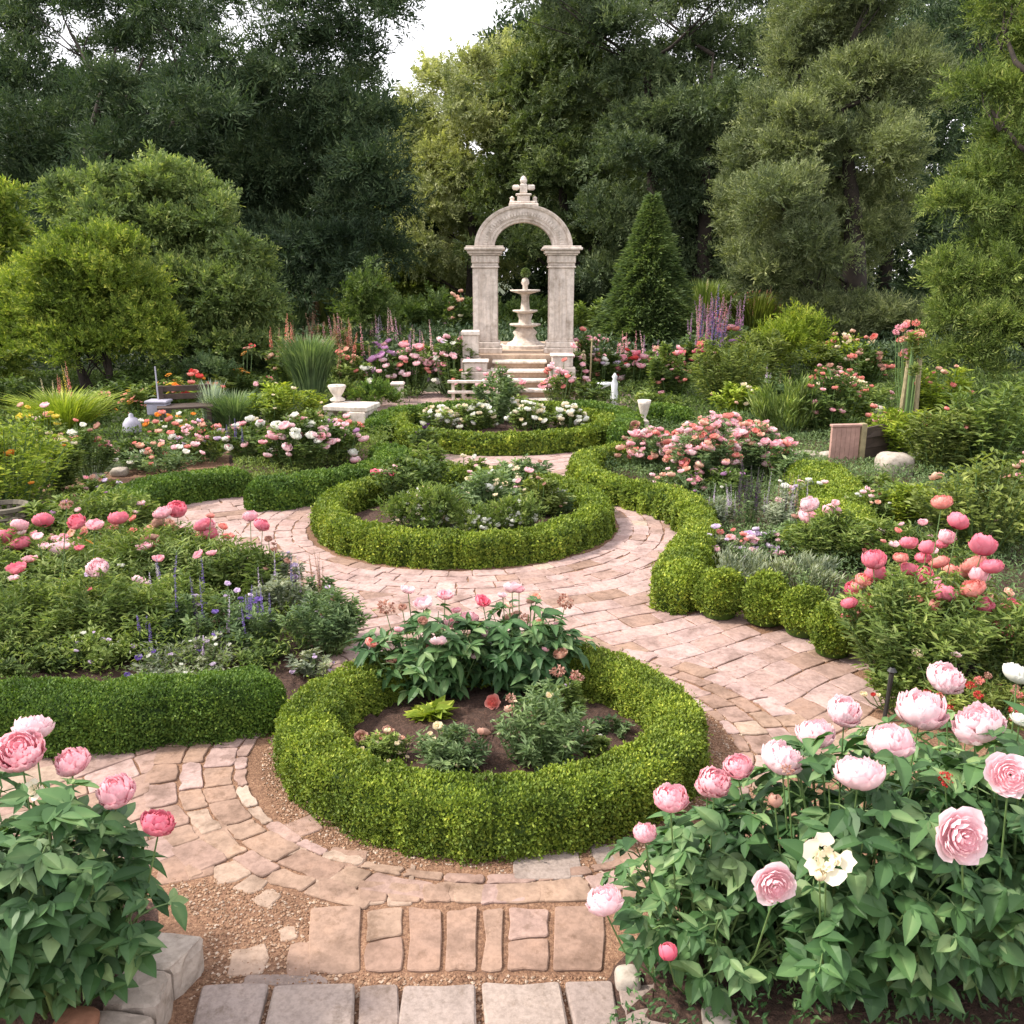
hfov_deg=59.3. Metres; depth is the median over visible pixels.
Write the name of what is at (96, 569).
peony bush
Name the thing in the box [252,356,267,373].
flower drift
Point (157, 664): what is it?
flower drift
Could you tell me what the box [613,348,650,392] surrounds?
rose bush
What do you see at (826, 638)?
box ball
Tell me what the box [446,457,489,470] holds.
shrub
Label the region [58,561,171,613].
flower drift
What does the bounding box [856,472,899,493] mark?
shrub
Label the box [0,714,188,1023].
peony bush
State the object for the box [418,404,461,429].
rose bush
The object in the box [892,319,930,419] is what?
vine
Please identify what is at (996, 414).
shrub
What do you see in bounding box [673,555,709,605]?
box ball
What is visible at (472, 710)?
soil
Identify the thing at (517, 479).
flower drift
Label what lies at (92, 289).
rounded tree
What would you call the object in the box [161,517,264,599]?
peony bush
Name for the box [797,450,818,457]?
garden rock
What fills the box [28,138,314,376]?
maple tree
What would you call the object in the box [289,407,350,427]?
shrub
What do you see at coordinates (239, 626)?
flower spikes
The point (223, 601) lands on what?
flower drift
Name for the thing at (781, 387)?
flower spikes
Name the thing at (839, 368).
rose bush
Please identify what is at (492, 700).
rose
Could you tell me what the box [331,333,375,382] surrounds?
flower spikes
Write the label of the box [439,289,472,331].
rose bush
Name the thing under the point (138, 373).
shrub
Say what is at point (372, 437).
ground cover
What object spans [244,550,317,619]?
flower spikes
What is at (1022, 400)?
shrub
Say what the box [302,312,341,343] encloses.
flower spikes
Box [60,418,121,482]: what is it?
flower patch
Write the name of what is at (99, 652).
flower clump
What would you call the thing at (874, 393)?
flower drift
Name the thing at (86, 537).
flower drift
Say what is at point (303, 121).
woodland tree
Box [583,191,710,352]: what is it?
spruce tree
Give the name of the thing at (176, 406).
garden bench
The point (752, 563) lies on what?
lavender
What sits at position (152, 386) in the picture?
lilies
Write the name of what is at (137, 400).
lilies
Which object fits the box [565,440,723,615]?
hedge
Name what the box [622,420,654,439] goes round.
rose bush
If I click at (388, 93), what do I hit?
woodland tree
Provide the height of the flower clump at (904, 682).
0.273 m
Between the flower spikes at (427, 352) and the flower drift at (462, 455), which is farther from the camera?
the flower spikes at (427, 352)
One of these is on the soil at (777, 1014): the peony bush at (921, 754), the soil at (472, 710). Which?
the peony bush at (921, 754)
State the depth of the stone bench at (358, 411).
12.21 m
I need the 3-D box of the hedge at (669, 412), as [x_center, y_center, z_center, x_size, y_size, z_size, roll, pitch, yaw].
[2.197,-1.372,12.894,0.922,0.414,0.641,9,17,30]
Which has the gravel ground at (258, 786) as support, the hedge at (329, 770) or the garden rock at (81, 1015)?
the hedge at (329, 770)
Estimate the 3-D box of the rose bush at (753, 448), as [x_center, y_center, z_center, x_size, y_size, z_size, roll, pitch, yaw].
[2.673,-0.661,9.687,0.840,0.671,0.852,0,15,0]
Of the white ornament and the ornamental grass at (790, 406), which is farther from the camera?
the white ornament
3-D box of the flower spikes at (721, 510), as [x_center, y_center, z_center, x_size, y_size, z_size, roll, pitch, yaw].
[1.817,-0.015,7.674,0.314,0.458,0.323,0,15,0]
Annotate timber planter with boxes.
[828,423,896,465]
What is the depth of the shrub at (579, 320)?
23.74 m
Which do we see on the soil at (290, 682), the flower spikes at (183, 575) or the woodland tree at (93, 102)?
the flower spikes at (183, 575)
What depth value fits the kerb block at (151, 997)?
2.68 m
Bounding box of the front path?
[193,843,665,1023]
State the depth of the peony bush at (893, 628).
4.74 m
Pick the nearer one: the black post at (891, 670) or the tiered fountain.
the black post at (891, 670)
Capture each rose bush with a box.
[251,375,275,395]
[360,345,404,384]
[364,338,397,365]
[392,340,436,395]
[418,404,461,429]
[421,405,437,426]
[427,337,455,393]
[431,333,479,397]
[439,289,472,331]
[450,363,481,397]
[451,399,498,430]
[484,393,528,421]
[504,400,555,429]
[537,357,583,401]
[550,401,588,428]
[569,343,590,399]
[573,326,602,383]
[586,347,621,390]
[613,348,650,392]
[614,424,677,472]
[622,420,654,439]
[644,345,673,385]
[652,363,691,401]
[662,418,743,482]
[671,410,753,442]
[673,340,719,383]
[727,419,804,478]
[760,438,810,484]
[809,364,865,381]
[829,379,885,398]
[833,343,894,384]
[995,451,1023,540]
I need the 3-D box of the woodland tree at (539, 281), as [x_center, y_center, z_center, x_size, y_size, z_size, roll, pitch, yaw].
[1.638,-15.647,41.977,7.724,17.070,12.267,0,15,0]
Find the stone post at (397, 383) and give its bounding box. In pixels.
[390,381,404,402]
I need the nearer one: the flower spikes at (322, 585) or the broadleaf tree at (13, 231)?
the flower spikes at (322, 585)
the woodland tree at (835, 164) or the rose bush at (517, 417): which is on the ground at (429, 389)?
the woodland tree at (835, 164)
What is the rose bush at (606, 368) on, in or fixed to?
on the ground at (429, 389)
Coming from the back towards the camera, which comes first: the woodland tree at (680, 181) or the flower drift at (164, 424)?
the woodland tree at (680, 181)
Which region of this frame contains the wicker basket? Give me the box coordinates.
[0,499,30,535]
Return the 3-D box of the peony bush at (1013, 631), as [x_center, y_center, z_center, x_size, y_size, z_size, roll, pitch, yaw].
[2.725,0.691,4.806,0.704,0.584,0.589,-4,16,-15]
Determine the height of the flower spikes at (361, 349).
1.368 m
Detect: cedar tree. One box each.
[0,0,440,326]
[1,34,80,212]
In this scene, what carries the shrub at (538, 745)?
on the soil at (472, 710)
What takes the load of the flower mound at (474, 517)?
on the soil at (369, 515)
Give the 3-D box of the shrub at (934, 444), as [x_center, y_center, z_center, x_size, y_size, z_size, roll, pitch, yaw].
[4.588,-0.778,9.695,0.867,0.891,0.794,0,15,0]
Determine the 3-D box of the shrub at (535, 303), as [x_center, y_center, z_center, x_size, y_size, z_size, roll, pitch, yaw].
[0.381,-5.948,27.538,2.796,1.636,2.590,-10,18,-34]
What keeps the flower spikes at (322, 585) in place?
on the soil at (290, 682)
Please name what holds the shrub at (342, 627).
on the soil at (290, 682)
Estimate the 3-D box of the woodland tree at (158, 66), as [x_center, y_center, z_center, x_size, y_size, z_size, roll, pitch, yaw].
[-14.508,-13.529,39.793,9.739,14.518,11.150,-7,16,-23]
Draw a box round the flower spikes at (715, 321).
[695,287,752,344]
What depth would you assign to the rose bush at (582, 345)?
16.60 m
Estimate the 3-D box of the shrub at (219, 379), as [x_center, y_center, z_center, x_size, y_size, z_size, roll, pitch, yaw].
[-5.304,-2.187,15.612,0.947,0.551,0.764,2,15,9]
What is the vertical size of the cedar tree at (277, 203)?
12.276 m
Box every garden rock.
[53,1006,99,1023]
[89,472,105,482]
[110,466,128,476]
[614,964,640,990]
[701,1006,736,1023]
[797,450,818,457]
[819,451,828,458]
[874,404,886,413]
[874,451,914,476]
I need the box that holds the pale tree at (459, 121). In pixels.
[373,23,558,310]
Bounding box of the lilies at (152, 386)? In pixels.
[147,373,185,411]
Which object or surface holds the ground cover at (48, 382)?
on the ground at (429, 389)
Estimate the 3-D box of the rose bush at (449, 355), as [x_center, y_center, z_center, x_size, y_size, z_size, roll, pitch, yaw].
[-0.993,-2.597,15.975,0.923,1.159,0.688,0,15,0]
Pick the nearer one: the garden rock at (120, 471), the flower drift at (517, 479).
the flower drift at (517, 479)
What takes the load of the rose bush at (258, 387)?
on the ground at (429, 389)
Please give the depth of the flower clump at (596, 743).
4.13 m
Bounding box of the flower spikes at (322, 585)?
[294,548,336,612]
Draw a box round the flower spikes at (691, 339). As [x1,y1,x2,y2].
[677,307,731,359]
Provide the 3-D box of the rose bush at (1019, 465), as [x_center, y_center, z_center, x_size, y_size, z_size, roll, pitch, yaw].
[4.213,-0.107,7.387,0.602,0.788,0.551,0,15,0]
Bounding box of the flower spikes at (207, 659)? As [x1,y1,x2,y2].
[185,631,240,669]
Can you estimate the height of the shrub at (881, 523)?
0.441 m
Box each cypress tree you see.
[696,0,973,341]
[889,0,1023,333]
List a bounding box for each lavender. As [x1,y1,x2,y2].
[712,543,783,582]
[756,549,843,590]
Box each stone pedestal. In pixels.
[461,330,480,395]
[461,359,489,399]
[549,353,575,400]
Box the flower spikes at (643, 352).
[617,331,658,384]
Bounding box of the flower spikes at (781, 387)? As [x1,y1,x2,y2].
[740,372,790,395]
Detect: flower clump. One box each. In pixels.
[0,631,74,679]
[37,619,143,673]
[194,419,225,457]
[244,401,292,427]
[354,725,411,762]
[408,721,491,775]
[549,664,588,727]
[551,486,576,515]
[574,726,612,757]
[668,465,755,497]
[773,514,801,552]
[844,486,893,519]
[860,654,936,714]
[912,648,1023,730]
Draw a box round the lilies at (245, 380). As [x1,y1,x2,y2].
[223,343,257,393]
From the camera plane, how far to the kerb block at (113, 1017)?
2.60 m
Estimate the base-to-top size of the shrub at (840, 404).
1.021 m
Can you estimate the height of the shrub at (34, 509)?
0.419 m
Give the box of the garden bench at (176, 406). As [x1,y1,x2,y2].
[156,384,212,426]
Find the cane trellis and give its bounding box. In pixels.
[899,359,921,422]
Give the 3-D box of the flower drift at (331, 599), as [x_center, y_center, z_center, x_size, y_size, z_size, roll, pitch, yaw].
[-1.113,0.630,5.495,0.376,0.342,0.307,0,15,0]
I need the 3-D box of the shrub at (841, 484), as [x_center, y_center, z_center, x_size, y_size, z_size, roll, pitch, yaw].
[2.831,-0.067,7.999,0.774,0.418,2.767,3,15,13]
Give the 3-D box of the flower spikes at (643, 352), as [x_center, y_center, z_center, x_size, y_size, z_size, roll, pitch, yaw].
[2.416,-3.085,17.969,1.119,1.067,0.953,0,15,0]
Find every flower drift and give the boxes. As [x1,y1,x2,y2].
[0,518,152,612]
[7,402,67,445]
[29,530,91,553]
[43,521,181,554]
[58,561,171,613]
[100,514,202,541]
[110,429,204,473]
[120,513,250,595]
[123,630,254,676]
[138,410,204,444]
[153,368,225,411]
[167,418,232,462]
[182,581,280,646]
[241,536,305,589]
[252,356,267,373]
[305,585,353,636]
[332,413,365,435]
[454,453,486,464]
[455,464,533,498]
[472,372,526,397]
[594,334,629,352]
[649,466,706,491]
[700,322,745,345]
[707,524,758,562]
[769,478,828,511]
[816,373,895,405]
[823,329,888,365]
[841,529,1019,659]
[850,518,974,575]
[857,403,906,426]
[975,582,1019,623]
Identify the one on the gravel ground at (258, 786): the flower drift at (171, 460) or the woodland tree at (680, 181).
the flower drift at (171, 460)
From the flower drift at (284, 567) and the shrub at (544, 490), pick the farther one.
the shrub at (544, 490)
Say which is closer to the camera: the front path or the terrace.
the front path
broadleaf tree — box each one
[0,174,49,383]
[449,9,661,276]
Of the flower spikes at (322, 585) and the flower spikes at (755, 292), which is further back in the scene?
the flower spikes at (755, 292)
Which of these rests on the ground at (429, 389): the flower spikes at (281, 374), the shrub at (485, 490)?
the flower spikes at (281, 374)
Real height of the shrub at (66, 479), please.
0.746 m
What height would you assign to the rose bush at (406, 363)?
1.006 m
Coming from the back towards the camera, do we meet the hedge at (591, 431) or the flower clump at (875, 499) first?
the hedge at (591, 431)
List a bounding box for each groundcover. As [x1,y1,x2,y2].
[143,433,192,455]
[590,713,635,738]
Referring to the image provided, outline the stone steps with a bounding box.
[490,359,552,400]
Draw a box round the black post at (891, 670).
[883,666,896,721]
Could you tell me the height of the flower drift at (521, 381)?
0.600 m
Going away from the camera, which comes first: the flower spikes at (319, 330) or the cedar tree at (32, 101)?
the flower spikes at (319, 330)
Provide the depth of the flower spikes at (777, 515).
7.50 m
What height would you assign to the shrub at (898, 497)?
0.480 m
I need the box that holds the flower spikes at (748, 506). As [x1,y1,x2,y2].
[734,462,764,530]
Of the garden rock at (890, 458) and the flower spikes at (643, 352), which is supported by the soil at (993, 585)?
the garden rock at (890, 458)
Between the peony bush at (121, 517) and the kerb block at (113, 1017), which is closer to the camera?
the kerb block at (113, 1017)
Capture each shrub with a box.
[0,373,43,420]
[0,394,77,515]
[19,494,75,540]
[26,427,94,497]
[42,481,166,541]
[71,375,156,407]
[97,360,209,395]
[169,347,243,384]
[180,372,235,391]
[236,637,291,667]
[247,380,327,424]
[273,584,375,656]
[284,647,334,677]
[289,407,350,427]
[325,254,406,361]
[325,375,360,400]
[342,374,405,404]
[369,453,454,499]
[372,290,443,331]
[373,255,451,300]
[406,423,441,453]
[408,439,448,467]
[412,280,472,328]
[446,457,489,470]
[451,465,522,514]
[472,361,516,424]
[481,453,554,479]
[490,677,602,771]
[498,294,547,329]
[514,475,576,516]
[573,301,591,329]
[573,377,612,400]
[576,296,604,330]
[633,387,682,405]
[646,341,684,400]
[682,336,790,412]
[708,380,764,420]
[729,297,839,381]
[732,326,805,385]
[798,363,872,436]
[801,342,842,372]
[836,513,933,568]
[846,397,875,422]
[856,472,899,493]
[868,406,930,452]
[880,481,935,529]
[894,399,982,477]
[900,364,974,421]
[904,446,1023,559]
[928,380,1023,477]
[990,366,1023,454]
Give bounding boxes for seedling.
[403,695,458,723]
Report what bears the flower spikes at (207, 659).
on the soil at (290, 682)
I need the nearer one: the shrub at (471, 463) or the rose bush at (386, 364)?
the shrub at (471, 463)
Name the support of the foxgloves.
on the ground at (429, 389)
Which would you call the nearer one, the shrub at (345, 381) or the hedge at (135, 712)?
the hedge at (135, 712)
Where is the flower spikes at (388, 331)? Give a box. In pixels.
[364,311,416,346]
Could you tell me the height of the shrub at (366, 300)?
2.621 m
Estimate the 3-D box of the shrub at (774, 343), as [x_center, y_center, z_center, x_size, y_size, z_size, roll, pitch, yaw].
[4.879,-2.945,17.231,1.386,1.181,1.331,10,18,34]
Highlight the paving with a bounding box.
[0,391,894,976]
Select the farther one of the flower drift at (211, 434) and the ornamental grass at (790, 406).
the ornamental grass at (790, 406)
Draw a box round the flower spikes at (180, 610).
[160,569,212,649]
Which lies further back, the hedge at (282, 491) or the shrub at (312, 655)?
the hedge at (282, 491)
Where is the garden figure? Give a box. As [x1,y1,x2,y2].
[610,373,618,404]
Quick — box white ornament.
[597,382,611,388]
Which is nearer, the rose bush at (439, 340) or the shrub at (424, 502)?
the shrub at (424, 502)
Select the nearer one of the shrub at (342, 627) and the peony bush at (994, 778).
the peony bush at (994, 778)
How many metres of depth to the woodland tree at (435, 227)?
42.87 m
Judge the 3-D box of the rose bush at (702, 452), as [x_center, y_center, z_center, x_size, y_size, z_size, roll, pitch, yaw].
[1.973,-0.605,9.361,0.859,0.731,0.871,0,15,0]
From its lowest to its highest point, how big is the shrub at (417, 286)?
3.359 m
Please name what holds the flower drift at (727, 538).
on the soil at (993, 585)
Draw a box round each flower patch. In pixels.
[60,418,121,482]
[68,474,122,498]
[112,436,157,467]
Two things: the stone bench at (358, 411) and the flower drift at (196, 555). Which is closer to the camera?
the flower drift at (196, 555)
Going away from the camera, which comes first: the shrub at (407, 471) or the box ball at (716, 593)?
the box ball at (716, 593)
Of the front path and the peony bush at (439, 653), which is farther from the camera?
the peony bush at (439, 653)
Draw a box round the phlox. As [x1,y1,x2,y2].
[732,527,793,560]
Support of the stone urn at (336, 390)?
on the stone bench at (358, 411)
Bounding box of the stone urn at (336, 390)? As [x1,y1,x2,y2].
[328,384,345,401]
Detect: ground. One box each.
[0,278,1023,484]
[14,410,1023,1023]
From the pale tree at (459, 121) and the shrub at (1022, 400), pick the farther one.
the pale tree at (459, 121)
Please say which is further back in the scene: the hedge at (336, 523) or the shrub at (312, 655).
the hedge at (336, 523)
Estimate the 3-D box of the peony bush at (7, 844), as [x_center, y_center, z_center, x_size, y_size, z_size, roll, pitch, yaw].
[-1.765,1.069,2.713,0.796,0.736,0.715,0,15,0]
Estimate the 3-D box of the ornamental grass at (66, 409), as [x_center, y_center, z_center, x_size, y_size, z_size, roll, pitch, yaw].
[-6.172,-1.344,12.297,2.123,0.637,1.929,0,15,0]
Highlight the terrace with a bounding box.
[479,341,585,394]
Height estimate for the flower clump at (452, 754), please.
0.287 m
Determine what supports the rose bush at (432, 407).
on the soil at (505, 426)
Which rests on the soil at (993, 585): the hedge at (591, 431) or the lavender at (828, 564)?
the lavender at (828, 564)
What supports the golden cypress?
on the ground at (429, 389)
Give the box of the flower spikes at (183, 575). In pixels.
[143,553,213,604]
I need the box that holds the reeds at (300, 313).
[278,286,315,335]
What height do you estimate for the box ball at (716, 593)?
0.368 m
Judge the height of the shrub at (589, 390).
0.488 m
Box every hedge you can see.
[0,661,287,760]
[87,465,252,532]
[243,440,413,511]
[268,632,712,868]
[307,461,619,569]
[362,399,477,441]
[388,396,616,455]
[560,399,644,444]
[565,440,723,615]
[637,401,695,428]
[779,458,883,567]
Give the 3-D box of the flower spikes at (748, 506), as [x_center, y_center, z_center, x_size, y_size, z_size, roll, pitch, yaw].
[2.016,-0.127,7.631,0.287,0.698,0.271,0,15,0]
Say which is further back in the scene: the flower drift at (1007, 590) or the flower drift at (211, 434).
the flower drift at (211, 434)
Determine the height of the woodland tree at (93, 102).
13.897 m
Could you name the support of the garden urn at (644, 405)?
on the soil at (993, 585)
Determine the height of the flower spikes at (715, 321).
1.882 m
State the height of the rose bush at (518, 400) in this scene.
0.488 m
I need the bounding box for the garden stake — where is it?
[589,338,592,379]
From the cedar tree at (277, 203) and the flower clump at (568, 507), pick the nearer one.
the flower clump at (568, 507)
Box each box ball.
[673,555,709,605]
[689,565,746,619]
[739,567,791,626]
[775,580,830,637]
[804,597,855,658]
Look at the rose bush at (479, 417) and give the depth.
12.37 m
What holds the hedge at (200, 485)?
on the soil at (290, 682)
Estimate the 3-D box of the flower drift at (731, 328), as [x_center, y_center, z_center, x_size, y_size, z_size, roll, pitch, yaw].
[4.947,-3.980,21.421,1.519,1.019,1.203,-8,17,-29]
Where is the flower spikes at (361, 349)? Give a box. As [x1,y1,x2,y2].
[322,313,371,367]
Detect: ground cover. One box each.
[0,364,1023,481]
[0,418,392,677]
[601,410,1023,679]
[607,937,1023,1023]
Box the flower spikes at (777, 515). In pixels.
[749,471,807,530]
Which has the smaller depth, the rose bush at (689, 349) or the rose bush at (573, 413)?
the rose bush at (573, 413)
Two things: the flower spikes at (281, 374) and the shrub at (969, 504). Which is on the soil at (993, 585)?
the shrub at (969, 504)
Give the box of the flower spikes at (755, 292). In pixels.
[732,286,780,302]
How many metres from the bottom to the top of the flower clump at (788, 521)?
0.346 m
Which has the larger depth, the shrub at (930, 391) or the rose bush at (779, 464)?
the shrub at (930, 391)
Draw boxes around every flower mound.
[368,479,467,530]
[444,500,509,531]
[486,490,548,528]
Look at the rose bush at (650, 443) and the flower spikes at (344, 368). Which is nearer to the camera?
the rose bush at (650, 443)
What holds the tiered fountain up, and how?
on the terrace
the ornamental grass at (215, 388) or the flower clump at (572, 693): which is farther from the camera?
the ornamental grass at (215, 388)
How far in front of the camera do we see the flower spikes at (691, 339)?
19.66 m
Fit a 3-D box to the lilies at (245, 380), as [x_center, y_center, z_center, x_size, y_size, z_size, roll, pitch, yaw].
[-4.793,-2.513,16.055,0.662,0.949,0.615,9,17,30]
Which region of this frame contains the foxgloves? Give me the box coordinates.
[32,364,77,404]
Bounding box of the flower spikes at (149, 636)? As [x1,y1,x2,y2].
[127,615,170,663]
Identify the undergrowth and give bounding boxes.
[0,315,1023,375]
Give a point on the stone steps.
(531, 373)
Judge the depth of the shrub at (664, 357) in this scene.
15.39 m
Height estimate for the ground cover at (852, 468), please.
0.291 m
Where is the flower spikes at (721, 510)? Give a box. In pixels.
[707,487,741,528]
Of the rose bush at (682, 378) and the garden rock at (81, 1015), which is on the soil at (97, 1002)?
the garden rock at (81, 1015)
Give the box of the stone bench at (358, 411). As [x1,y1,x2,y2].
[323,401,379,423]
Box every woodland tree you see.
[1,57,87,204]
[32,53,179,154]
[131,45,299,270]
[244,57,355,272]
[308,78,430,320]
[413,143,476,302]
[472,0,613,308]
[538,37,688,316]
[631,78,754,287]
[715,57,885,305]
[774,0,981,301]
[892,0,1018,291]
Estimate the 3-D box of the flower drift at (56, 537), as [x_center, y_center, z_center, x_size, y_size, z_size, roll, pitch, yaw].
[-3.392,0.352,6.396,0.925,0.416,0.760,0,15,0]
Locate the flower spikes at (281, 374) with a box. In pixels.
[260,315,293,384]
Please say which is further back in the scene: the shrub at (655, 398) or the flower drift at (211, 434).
the shrub at (655, 398)
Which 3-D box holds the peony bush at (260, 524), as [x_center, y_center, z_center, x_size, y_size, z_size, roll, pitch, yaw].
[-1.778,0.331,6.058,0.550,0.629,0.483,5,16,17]
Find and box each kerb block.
[99,1010,153,1023]
[103,970,172,1023]
[153,933,203,999]
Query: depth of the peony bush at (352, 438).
10.24 m
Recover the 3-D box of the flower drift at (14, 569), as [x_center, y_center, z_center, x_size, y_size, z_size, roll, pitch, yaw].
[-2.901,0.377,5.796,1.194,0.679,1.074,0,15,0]
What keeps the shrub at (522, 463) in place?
on the soil at (369, 515)
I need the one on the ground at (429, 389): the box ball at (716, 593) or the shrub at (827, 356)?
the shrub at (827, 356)
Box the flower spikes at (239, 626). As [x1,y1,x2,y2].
[223,586,282,652]
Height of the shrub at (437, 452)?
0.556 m
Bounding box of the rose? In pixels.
[484,693,500,708]
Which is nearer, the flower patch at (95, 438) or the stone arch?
the flower patch at (95, 438)
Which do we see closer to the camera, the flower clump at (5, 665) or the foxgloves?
the flower clump at (5, 665)
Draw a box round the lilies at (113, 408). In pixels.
[90,390,117,423]
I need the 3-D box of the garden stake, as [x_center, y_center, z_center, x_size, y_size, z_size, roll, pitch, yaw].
[1.401,-2.550,15.988,0.073,1.050,0.055,6,16,22]
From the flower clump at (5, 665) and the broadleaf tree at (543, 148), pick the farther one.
the broadleaf tree at (543, 148)
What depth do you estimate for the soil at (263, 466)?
10.35 m
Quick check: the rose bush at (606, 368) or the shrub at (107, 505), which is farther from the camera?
the rose bush at (606, 368)
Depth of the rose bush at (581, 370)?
15.65 m
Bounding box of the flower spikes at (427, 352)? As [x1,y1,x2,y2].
[402,321,460,378]
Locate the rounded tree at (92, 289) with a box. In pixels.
[0,212,197,391]
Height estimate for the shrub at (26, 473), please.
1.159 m
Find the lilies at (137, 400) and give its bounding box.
[118,384,149,422]
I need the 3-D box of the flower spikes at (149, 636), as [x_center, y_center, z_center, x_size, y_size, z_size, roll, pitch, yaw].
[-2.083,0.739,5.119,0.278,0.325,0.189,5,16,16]
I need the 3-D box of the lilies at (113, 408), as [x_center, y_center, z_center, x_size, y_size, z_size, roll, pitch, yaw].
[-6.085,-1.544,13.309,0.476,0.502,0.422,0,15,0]
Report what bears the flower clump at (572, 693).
on the soil at (472, 710)
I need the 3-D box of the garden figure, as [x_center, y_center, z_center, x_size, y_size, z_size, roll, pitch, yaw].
[1.732,-2.077,15.210,0.180,0.540,0.180,0,15,0]
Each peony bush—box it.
[0,499,148,658]
[0,512,69,587]
[0,513,110,600]
[0,517,32,551]
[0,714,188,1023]
[0,771,66,849]
[34,558,146,648]
[78,511,194,582]
[100,570,228,644]
[128,500,220,556]
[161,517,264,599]
[208,510,285,602]
[219,415,277,462]
[250,411,337,471]
[297,415,368,465]
[344,585,493,704]
[458,582,598,703]
[585,765,820,1017]
[696,687,1023,1023]
[776,496,883,569]
[821,709,1023,869]
[828,494,1012,690]
[870,661,1023,1007]
[951,595,1023,695]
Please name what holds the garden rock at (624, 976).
on the soil at (777, 1014)
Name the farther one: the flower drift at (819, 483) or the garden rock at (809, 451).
the garden rock at (809, 451)
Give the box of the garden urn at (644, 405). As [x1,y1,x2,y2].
[638,399,650,425]
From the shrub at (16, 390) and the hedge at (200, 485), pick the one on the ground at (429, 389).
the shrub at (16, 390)
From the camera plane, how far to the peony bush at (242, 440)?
10.38 m
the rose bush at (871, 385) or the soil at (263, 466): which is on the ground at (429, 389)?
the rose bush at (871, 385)
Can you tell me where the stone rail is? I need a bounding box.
[447,380,499,399]
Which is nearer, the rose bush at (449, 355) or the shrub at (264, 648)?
the shrub at (264, 648)
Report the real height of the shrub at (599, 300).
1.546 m
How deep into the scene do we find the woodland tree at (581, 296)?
39.61 m
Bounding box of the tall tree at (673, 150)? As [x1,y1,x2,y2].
[493,0,791,303]
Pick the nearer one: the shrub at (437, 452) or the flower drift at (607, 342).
the shrub at (437, 452)
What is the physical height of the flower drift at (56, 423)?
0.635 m
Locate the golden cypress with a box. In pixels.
[901,0,1023,389]
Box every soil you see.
[0,491,335,698]
[0,899,157,1023]
[229,441,391,497]
[351,685,644,780]
[355,494,572,531]
[447,419,575,432]
[607,938,1023,1023]
[609,426,1023,693]
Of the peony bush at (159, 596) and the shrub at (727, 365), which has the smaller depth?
the peony bush at (159, 596)
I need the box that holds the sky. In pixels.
[0,0,971,277]
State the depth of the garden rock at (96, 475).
9.64 m
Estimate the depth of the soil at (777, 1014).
2.73 m
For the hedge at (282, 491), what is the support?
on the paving
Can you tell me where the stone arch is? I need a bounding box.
[464,176,582,353]
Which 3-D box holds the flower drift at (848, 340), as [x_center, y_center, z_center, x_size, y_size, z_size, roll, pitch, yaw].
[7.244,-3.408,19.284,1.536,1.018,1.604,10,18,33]
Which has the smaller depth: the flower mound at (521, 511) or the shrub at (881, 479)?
the flower mound at (521, 511)
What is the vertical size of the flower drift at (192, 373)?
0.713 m
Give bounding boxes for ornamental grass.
[0,383,132,430]
[195,379,225,429]
[196,388,269,430]
[264,332,346,402]
[687,278,741,323]
[715,289,787,331]
[746,370,826,437]
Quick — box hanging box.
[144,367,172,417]
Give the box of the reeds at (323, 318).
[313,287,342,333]
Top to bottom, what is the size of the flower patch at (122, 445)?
0.371 m
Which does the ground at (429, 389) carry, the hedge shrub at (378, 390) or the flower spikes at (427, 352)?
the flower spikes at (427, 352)
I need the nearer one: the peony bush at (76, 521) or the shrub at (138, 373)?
the peony bush at (76, 521)
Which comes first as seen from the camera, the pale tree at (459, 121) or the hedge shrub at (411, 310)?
the hedge shrub at (411, 310)
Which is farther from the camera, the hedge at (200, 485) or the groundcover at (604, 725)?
the hedge at (200, 485)
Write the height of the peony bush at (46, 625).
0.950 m
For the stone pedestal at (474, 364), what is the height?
0.714 m
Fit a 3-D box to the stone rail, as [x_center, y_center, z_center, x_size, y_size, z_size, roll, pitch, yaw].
[-0.547,-1.912,14.699,1.000,0.485,0.130,0,15,0]
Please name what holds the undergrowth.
on the ground at (429, 389)
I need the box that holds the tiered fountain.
[501,267,544,349]
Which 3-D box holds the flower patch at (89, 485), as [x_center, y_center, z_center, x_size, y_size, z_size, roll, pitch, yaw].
[-4.014,-0.213,8.732,0.530,0.300,0.475,0,15,0]
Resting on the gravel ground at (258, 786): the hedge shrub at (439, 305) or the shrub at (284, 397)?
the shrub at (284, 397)
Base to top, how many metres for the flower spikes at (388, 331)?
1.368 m
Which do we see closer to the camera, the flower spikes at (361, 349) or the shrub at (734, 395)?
the shrub at (734, 395)
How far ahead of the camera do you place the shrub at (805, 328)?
17.67 m
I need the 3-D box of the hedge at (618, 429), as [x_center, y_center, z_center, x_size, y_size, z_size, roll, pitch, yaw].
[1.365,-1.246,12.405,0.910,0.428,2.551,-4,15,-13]
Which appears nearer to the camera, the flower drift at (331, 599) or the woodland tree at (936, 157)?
the flower drift at (331, 599)
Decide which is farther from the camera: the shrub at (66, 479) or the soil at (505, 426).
the soil at (505, 426)

